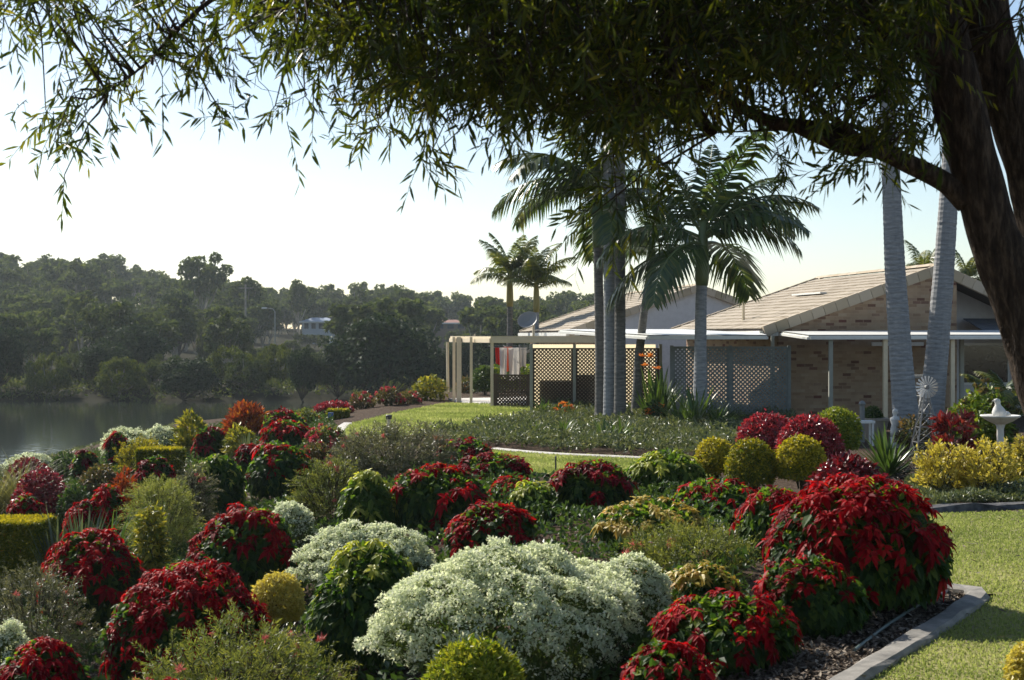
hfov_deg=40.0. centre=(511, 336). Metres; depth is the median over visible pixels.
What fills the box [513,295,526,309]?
gum tree
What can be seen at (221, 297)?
gum tree
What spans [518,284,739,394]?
brick house
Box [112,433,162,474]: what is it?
golden cypress
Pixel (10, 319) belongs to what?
gum tree
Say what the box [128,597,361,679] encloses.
grevillea bush
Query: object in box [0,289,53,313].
gum tree
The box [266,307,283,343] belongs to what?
gum tree
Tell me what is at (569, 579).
snow bush
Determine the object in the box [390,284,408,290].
gum tree
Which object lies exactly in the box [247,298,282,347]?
gum tree
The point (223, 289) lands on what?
gum tree
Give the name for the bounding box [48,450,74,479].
green shrub
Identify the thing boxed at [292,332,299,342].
gum tree
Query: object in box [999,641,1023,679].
yellow shrub
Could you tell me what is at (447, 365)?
downpipe
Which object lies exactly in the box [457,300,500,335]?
gum tree
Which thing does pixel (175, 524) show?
grevillea bush
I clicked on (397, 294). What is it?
gum tree
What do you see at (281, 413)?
poinsettia bush
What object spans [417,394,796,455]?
ground cover
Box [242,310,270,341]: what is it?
gum tree
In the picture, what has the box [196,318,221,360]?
paperbark tree
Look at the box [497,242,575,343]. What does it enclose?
palm tree
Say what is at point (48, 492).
copper leaf bush
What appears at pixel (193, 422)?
croton bush
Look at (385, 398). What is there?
rose bush
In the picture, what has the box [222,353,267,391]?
tree
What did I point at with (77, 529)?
strappy plant
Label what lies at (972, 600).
garden kerb
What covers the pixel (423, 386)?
golden shrub
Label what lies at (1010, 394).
cane palm
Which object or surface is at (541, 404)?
strappy plant
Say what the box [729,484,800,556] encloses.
poinsettia bush
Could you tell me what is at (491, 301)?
gum tree
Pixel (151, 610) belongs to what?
poinsettia bush
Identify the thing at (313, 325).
window
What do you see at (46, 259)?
gum tree
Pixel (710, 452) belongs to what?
clipped ball
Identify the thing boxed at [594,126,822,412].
palm tree
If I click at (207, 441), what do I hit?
poinsettia bush
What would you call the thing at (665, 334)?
patio awning
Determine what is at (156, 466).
poinsettia bush
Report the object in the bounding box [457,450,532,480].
poinsettia bush
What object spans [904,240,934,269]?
palm tree
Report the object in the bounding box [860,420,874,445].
garden stool
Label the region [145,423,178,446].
snow bush
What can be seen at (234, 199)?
sky
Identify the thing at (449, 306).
gum tree
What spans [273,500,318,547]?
snow bush
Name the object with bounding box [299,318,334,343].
house
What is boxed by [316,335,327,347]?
gum tree
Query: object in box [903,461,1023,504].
ground cover
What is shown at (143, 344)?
fig tree
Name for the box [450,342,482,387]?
fig tree
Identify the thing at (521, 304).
gum tree
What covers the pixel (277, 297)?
gum tree
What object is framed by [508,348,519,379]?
garment
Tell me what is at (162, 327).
gum tree
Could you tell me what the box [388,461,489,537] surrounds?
poinsettia bush
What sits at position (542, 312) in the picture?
gum tree
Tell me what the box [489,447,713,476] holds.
lawn grass
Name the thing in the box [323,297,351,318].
gum tree
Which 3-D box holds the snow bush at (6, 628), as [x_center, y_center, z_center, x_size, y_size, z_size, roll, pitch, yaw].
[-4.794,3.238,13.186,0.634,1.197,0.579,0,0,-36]
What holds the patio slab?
on the ground at (378, 410)
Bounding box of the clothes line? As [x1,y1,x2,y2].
[494,345,529,373]
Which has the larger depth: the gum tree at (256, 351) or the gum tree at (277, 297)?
the gum tree at (277, 297)
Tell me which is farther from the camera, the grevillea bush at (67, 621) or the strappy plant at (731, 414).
the strappy plant at (731, 414)
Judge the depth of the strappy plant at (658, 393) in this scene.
35.90 m
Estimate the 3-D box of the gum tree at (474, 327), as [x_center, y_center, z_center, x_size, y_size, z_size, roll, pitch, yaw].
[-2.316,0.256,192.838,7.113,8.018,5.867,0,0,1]
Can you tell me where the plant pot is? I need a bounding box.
[856,417,889,438]
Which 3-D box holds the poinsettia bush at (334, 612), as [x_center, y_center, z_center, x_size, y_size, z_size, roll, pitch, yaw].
[-1.357,2.551,13.164,1.214,1.342,1.178,0,0,0]
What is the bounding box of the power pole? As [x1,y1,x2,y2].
[245,284,246,316]
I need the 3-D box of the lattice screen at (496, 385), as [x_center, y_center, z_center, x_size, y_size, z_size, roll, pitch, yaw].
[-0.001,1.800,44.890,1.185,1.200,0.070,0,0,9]
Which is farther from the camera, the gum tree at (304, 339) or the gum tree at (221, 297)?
the gum tree at (221, 297)
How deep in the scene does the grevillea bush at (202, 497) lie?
23.14 m
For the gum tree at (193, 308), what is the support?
on the ground at (378, 410)
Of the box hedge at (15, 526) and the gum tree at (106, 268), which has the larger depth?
the gum tree at (106, 268)
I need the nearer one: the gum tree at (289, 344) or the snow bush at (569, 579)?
the snow bush at (569, 579)
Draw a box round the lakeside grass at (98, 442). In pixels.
[0,422,174,631]
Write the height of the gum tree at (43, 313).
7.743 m
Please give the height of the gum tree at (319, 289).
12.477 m
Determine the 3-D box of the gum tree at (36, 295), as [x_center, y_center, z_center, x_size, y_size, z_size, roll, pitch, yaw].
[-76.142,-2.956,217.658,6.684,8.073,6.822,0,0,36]
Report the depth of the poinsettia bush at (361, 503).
18.76 m
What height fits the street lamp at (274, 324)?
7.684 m
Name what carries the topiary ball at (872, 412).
in the plant pot
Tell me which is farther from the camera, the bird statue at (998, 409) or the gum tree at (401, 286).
the gum tree at (401, 286)
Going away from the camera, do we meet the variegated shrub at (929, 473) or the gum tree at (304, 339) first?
the variegated shrub at (929, 473)
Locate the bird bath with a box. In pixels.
[980,414,1020,459]
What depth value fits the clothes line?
54.38 m
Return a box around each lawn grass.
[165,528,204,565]
[341,402,529,437]
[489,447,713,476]
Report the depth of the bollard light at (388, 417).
32.95 m
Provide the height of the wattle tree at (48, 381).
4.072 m
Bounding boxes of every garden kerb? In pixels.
[334,422,351,432]
[491,448,692,460]
[829,583,989,679]
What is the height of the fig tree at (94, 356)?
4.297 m
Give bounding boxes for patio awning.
[449,336,594,405]
[558,329,774,409]
[780,330,1001,420]
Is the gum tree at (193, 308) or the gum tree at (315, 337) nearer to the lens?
the gum tree at (193, 308)
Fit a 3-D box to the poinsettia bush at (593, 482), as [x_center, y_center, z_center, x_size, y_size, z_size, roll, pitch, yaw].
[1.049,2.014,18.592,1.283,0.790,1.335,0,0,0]
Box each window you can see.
[311,323,315,328]
[448,324,453,328]
[964,343,1009,384]
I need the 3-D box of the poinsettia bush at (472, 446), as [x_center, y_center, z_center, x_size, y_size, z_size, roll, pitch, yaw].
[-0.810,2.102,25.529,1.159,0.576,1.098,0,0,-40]
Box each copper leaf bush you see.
[0,455,49,487]
[10,465,67,532]
[803,449,888,491]
[946,378,1022,452]
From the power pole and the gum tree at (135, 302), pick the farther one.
the gum tree at (135, 302)
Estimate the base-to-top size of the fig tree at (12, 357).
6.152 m
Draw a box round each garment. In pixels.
[495,348,499,364]
[499,348,506,376]
[507,348,508,371]
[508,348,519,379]
[519,348,526,367]
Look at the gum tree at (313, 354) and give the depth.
149.59 m
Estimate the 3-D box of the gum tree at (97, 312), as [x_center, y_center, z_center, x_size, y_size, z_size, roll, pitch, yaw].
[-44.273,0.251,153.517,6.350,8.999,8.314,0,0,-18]
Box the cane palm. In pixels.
[959,370,1023,425]
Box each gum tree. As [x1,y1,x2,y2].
[0,252,9,261]
[0,254,25,304]
[0,266,30,293]
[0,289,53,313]
[0,312,36,369]
[1,266,13,282]
[2,292,39,313]
[6,300,39,331]
[9,307,50,363]
[16,312,63,364]
[20,262,43,289]
[25,257,54,265]
[29,264,41,284]
[38,262,85,294]
[40,253,69,271]
[49,289,75,314]
[49,290,112,350]
[53,260,110,302]
[74,257,116,280]
[76,298,132,343]
[86,274,116,305]
[97,278,132,304]
[98,253,131,278]
[118,313,182,351]
[119,293,147,312]
[120,267,155,301]
[126,274,158,309]
[130,263,146,294]
[137,274,171,307]
[140,269,167,292]
[146,304,199,356]
[153,279,179,303]
[153,298,197,357]
[158,278,190,290]
[160,289,201,349]
[176,251,233,310]
[192,312,206,355]
[194,301,237,356]
[197,299,216,309]
[202,309,255,368]
[203,332,248,363]
[205,304,248,366]
[208,282,243,310]
[221,279,232,292]
[225,276,266,306]
[226,297,257,309]
[241,293,272,342]
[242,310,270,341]
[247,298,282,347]
[247,316,258,338]
[252,347,268,359]
[262,292,274,298]
[264,287,288,328]
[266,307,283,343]
[270,290,288,301]
[275,302,293,336]
[280,284,314,327]
[280,299,300,333]
[284,339,301,355]
[286,279,316,334]
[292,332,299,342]
[298,334,312,346]
[299,286,331,319]
[299,350,316,361]
[302,344,316,352]
[309,334,321,349]
[314,283,345,301]
[314,284,326,292]
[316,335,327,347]
[322,302,393,347]
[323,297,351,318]
[342,289,382,323]
[347,281,368,296]
[363,300,376,304]
[364,284,389,301]
[364,296,427,345]
[380,288,414,308]
[387,286,429,301]
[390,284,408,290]
[395,307,448,342]
[416,324,435,346]
[418,305,445,333]
[421,299,439,308]
[424,290,449,314]
[429,336,442,348]
[434,293,466,319]
[444,330,456,346]
[449,291,471,319]
[452,294,473,319]
[456,329,464,335]
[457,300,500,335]
[461,307,487,335]
[469,323,487,332]
[473,296,506,307]
[479,310,523,346]
[491,306,532,346]
[496,299,532,309]
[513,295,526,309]
[513,305,548,371]
[523,296,566,315]
[544,314,558,320]
[546,291,571,312]
[562,300,592,312]
[566,290,584,301]
[567,299,593,313]
[583,294,603,301]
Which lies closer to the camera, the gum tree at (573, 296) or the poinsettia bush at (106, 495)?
the poinsettia bush at (106, 495)
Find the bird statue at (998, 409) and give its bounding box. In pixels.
[992,398,1010,415]
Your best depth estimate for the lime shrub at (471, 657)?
9.17 m
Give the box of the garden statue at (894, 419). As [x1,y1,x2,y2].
[890,409,901,447]
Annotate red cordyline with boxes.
[928,408,981,459]
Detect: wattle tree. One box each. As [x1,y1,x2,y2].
[23,352,72,395]
[68,325,87,352]
[94,356,147,396]
[205,345,255,386]
[235,318,253,363]
[256,343,292,381]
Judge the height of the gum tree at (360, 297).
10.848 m
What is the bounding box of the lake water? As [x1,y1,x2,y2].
[0,401,349,467]
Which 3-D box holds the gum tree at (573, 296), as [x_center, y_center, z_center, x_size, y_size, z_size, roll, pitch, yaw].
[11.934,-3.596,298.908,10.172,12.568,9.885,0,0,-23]
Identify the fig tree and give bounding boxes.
[0,325,33,389]
[46,306,72,355]
[74,341,136,377]
[99,323,172,365]
[155,357,223,400]
[156,289,194,355]
[285,347,320,401]
[314,353,351,399]
[318,312,439,397]
[412,345,463,391]
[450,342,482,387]
[464,331,529,388]
[525,343,529,372]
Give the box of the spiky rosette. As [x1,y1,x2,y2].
[857,423,924,476]
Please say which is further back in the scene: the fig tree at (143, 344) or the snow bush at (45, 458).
the fig tree at (143, 344)
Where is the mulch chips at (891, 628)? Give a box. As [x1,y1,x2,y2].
[717,590,965,679]
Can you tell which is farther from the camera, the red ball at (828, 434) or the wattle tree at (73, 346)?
the wattle tree at (73, 346)
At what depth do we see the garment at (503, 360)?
54.30 m
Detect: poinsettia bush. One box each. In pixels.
[0,636,92,679]
[4,492,45,566]
[35,527,145,632]
[59,498,109,540]
[68,449,101,481]
[91,483,127,539]
[98,556,275,679]
[101,431,128,468]
[132,454,176,497]
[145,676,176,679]
[181,453,246,515]
[185,502,297,595]
[190,424,226,463]
[232,443,257,486]
[244,439,313,502]
[258,418,310,447]
[261,405,307,434]
[303,538,428,673]
[334,468,398,537]
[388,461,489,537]
[437,436,494,463]
[440,499,537,563]
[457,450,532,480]
[489,474,533,502]
[509,480,559,523]
[547,459,639,513]
[590,494,707,549]
[620,637,717,679]
[626,447,706,495]
[647,586,803,678]
[665,559,749,602]
[668,477,760,523]
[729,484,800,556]
[751,553,872,640]
[755,472,957,613]
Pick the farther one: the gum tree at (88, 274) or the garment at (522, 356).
the gum tree at (88, 274)
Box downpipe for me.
[436,342,448,400]
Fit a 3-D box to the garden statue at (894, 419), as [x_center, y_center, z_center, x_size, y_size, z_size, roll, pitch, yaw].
[7.896,1.895,29.000,0.280,0.809,0.276,0,0,0]
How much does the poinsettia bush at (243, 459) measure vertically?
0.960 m
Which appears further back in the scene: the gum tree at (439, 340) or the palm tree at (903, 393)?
the gum tree at (439, 340)
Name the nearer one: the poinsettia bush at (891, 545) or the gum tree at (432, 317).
the poinsettia bush at (891, 545)
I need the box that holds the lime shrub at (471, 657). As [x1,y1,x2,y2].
[420,628,525,679]
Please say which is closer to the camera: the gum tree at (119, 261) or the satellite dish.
the satellite dish
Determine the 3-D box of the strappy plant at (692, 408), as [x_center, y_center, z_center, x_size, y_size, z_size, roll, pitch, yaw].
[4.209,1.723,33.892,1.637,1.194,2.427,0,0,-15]
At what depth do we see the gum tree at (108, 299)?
253.17 m
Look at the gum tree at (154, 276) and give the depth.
320.37 m
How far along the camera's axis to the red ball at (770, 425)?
24.35 m
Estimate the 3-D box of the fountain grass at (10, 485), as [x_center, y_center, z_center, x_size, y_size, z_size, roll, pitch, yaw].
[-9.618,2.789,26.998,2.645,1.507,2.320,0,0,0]
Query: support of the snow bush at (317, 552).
on the ground at (378, 410)
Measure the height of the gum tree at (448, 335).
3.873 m
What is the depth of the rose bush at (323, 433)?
30.79 m
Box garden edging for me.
[926,502,1023,514]
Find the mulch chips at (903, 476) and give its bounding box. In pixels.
[850,455,925,483]
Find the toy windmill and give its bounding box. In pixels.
[907,376,937,458]
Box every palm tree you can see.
[470,233,542,388]
[490,112,688,415]
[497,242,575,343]
[586,185,714,410]
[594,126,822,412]
[603,132,614,418]
[614,141,626,417]
[879,55,918,433]
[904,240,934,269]
[918,145,957,436]
[955,250,980,280]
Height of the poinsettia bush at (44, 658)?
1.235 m
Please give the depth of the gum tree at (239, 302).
229.16 m
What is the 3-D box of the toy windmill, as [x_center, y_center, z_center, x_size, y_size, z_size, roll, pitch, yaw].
[7.648,1.518,26.037,0.551,1.569,0.625,0,0,0]
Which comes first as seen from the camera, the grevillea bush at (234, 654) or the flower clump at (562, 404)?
the grevillea bush at (234, 654)
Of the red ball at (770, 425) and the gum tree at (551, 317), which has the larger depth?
the gum tree at (551, 317)
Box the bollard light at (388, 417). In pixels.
[386,415,391,426]
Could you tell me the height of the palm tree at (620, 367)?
13.873 m
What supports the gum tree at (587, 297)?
on the ground at (378, 410)
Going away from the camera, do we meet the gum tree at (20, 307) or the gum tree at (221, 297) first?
the gum tree at (20, 307)
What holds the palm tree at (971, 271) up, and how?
on the ground at (378, 410)
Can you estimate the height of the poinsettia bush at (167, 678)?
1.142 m
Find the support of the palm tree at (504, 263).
on the ground at (378, 410)
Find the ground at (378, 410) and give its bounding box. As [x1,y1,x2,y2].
[0,328,1023,679]
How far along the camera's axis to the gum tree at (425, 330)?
180.75 m
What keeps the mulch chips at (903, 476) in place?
on the ground at (378, 410)
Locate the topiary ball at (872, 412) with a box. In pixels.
[865,405,884,417]
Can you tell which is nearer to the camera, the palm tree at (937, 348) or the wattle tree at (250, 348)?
the palm tree at (937, 348)
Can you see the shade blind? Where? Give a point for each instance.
(582, 345)
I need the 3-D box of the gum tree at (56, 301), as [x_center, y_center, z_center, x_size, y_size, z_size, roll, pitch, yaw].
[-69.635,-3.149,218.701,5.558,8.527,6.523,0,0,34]
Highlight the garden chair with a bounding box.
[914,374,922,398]
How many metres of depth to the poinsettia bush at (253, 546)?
16.64 m
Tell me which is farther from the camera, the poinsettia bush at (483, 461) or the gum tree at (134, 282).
the gum tree at (134, 282)
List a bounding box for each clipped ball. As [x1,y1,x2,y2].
[250,569,305,651]
[469,365,498,394]
[693,436,730,478]
[723,436,777,491]
[772,433,826,496]
[817,406,863,450]
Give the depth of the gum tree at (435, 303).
258.84 m
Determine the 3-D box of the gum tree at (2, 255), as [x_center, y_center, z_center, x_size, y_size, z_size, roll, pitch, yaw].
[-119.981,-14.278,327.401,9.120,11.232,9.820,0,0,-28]
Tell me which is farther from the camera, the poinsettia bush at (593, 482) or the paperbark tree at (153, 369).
the paperbark tree at (153, 369)
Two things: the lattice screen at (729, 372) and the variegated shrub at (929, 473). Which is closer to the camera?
the variegated shrub at (929, 473)
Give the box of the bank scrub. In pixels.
[0,370,514,400]
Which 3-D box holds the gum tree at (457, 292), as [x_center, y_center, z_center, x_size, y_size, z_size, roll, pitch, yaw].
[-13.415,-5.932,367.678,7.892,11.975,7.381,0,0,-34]
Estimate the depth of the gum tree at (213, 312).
177.60 m
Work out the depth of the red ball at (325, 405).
44.72 m
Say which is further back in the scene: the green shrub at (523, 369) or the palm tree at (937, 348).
the green shrub at (523, 369)
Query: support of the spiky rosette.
on the ground at (378, 410)
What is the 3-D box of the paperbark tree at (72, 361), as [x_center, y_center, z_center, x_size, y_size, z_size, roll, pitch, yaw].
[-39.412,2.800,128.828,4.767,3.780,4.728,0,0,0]
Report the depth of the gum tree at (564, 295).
280.84 m
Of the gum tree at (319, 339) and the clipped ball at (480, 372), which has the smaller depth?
the clipped ball at (480, 372)
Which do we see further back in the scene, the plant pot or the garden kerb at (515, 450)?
the plant pot
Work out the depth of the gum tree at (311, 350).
174.08 m
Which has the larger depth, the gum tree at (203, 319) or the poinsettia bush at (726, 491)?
the gum tree at (203, 319)
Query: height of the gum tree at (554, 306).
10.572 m
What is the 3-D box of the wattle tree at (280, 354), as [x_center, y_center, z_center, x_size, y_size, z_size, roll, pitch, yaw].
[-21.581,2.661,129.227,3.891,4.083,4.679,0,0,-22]
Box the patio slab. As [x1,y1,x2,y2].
[448,397,526,403]
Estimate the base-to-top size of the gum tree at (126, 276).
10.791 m
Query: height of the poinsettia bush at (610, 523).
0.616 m
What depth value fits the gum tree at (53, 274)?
260.74 m
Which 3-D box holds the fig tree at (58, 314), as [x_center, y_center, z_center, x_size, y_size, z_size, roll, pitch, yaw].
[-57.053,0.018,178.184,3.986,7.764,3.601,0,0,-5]
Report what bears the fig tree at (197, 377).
on the ground at (378, 410)
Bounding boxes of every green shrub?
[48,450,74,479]
[54,483,90,535]
[76,462,116,497]
[293,407,323,425]
[455,376,474,392]
[488,362,529,391]
[893,412,939,449]
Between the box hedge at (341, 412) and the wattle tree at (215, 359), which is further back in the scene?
the wattle tree at (215, 359)
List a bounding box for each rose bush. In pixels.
[301,439,331,472]
[302,423,347,454]
[346,390,377,409]
[374,385,406,405]
[400,389,423,403]
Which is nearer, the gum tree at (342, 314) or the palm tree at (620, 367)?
the palm tree at (620, 367)
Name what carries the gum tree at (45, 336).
on the ground at (378, 410)
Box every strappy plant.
[9,501,132,575]
[66,509,152,567]
[235,432,264,451]
[530,397,555,414]
[547,417,582,440]
[589,418,640,445]
[630,352,685,417]
[649,385,722,427]
[696,398,742,423]
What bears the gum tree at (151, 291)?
on the ground at (378, 410)
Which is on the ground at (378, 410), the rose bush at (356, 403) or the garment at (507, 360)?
the rose bush at (356, 403)
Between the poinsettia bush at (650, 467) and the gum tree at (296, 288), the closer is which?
the poinsettia bush at (650, 467)
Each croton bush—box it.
[109,465,141,512]
[131,500,172,572]
[170,406,207,458]
[219,422,259,457]
[221,399,268,436]
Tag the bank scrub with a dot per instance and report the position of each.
(16, 383)
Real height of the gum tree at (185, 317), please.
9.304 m
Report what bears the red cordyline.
on the ground at (378, 410)
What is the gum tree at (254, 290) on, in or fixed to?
on the ground at (378, 410)
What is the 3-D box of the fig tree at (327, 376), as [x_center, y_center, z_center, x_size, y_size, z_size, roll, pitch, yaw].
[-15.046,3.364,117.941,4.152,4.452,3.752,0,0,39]
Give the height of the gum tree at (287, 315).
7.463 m
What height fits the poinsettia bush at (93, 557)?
1.364 m
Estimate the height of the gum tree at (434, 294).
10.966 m
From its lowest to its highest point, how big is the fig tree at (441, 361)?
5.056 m
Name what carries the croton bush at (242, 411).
on the ground at (378, 410)
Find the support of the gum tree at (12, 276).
on the ground at (378, 410)
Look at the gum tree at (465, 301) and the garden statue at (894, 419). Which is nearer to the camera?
the garden statue at (894, 419)
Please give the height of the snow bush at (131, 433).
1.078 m
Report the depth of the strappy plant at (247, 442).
31.37 m
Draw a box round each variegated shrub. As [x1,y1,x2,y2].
[908,436,970,489]
[950,434,1023,488]
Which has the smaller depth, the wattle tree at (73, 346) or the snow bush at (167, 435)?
the snow bush at (167, 435)
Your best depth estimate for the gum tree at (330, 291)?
322.79 m
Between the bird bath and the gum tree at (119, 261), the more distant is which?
the gum tree at (119, 261)
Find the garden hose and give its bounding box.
[853,589,947,650]
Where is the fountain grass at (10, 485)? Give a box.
[0,444,70,513]
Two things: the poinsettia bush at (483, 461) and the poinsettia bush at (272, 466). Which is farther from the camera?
the poinsettia bush at (272, 466)
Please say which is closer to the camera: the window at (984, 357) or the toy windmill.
the toy windmill
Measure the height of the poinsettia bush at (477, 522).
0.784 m
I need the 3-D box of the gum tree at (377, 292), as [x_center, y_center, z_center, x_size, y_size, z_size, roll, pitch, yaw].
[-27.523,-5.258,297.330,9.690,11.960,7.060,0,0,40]
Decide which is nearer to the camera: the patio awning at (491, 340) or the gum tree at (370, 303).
the patio awning at (491, 340)
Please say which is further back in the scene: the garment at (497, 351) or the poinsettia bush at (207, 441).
the garment at (497, 351)
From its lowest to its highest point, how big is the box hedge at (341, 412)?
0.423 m
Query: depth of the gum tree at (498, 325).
154.23 m
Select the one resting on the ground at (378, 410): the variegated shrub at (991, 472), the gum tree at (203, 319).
the gum tree at (203, 319)
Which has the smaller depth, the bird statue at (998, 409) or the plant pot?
the bird statue at (998, 409)
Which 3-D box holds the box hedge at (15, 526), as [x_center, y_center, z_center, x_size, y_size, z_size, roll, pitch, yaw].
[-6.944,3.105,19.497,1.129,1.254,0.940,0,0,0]
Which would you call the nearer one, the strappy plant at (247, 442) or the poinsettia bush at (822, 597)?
the poinsettia bush at (822, 597)
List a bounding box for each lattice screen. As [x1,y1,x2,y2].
[493,374,529,405]
[530,344,661,409]
[670,345,790,414]
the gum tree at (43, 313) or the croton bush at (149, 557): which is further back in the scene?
the gum tree at (43, 313)
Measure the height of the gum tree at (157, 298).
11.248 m
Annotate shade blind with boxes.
[533,344,655,407]
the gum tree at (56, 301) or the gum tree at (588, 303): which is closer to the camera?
the gum tree at (588, 303)
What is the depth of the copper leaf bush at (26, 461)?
29.89 m
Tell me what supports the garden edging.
on the ground at (378, 410)
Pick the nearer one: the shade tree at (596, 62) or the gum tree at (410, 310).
the shade tree at (596, 62)
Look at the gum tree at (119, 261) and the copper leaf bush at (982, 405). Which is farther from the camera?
the gum tree at (119, 261)
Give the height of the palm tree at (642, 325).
6.460 m
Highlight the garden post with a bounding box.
[859,401,865,441]
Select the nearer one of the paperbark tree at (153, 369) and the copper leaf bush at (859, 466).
the copper leaf bush at (859, 466)
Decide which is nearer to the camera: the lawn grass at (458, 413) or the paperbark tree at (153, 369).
the lawn grass at (458, 413)
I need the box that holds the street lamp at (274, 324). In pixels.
[261,307,275,360]
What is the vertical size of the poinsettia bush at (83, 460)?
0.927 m
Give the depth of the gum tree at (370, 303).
181.82 m
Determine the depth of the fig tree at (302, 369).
116.30 m
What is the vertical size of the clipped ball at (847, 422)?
1.165 m
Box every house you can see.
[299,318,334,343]
[429,320,466,348]
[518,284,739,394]
[671,263,1023,419]
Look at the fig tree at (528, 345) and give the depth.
124.67 m
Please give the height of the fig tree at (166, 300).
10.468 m
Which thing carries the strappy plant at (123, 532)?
on the ground at (378, 410)
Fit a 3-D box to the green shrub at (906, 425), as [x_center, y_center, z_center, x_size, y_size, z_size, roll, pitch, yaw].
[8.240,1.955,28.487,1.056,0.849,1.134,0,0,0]
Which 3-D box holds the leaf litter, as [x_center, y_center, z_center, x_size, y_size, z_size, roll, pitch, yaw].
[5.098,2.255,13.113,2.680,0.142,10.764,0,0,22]
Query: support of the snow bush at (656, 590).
on the ground at (378, 410)
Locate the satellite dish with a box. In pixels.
[518,311,536,335]
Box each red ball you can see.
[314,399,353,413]
[735,408,789,462]
[774,410,845,462]
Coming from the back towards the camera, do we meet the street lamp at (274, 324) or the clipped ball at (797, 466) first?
the street lamp at (274, 324)
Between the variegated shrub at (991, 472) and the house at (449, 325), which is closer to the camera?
the variegated shrub at (991, 472)
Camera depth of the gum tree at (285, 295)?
320.41 m
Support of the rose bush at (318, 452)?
on the ground at (378, 410)
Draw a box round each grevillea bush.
[0,556,101,662]
[114,473,205,555]
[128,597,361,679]
[163,457,224,528]
[283,452,362,523]
[324,417,469,478]
[602,511,765,585]
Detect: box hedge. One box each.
[0,513,58,605]
[132,445,186,484]
[325,407,350,419]
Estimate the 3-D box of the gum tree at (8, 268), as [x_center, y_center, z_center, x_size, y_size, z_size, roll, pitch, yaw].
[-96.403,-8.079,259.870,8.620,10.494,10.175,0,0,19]
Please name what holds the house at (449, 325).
on the ground at (378, 410)
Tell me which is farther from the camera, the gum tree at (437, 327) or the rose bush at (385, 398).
the gum tree at (437, 327)
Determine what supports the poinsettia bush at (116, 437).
on the ground at (378, 410)
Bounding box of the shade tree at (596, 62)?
[0,0,1023,413]
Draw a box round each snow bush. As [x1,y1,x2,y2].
[0,452,55,473]
[0,617,29,668]
[98,426,153,454]
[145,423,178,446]
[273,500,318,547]
[284,518,437,586]
[352,535,644,679]
[553,551,674,639]
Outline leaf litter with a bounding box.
[863,508,1023,677]
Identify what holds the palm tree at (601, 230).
on the ground at (378, 410)
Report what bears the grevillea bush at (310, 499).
on the ground at (378, 410)
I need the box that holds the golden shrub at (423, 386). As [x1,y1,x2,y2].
[412,374,448,400]
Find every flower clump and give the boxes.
[551,401,574,414]
[643,399,666,426]
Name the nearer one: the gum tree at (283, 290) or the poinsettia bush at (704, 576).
the poinsettia bush at (704, 576)
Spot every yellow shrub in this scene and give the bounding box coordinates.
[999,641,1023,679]
[1010,433,1023,477]
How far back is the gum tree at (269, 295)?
297.90 m
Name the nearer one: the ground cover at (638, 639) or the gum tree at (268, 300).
the ground cover at (638, 639)
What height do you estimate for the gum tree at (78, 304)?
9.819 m
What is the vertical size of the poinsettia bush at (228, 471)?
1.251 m
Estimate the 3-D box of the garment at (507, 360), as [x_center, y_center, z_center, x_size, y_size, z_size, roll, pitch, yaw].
[-0.167,0.900,54.495,0.344,0.960,0.131,0,0,0]
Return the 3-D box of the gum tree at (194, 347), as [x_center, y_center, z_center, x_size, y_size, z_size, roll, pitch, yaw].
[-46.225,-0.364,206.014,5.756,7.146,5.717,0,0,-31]
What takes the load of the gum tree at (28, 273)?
on the ground at (378, 410)
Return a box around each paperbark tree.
[54,346,96,380]
[137,354,182,384]
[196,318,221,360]
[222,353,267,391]
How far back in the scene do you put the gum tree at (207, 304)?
246.07 m
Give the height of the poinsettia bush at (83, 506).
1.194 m
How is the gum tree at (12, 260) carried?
on the ground at (378, 410)
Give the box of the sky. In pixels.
[0,0,1023,328]
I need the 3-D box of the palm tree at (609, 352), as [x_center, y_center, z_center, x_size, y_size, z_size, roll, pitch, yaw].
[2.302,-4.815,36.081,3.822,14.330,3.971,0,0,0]
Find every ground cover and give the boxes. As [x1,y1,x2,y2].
[0,406,336,514]
[0,452,761,679]
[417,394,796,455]
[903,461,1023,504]
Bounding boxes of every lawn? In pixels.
[873,511,1023,679]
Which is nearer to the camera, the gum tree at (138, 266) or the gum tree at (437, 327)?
the gum tree at (437, 327)
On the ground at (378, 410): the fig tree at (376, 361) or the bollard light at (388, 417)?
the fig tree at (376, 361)
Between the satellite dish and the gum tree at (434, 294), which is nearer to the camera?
the satellite dish
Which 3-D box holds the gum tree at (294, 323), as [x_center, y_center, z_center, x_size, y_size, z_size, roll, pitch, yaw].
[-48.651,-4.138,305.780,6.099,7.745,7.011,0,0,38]
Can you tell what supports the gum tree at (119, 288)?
on the ground at (378, 410)
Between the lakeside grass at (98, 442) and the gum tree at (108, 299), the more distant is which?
the gum tree at (108, 299)
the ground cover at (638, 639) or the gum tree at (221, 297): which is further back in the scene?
the gum tree at (221, 297)

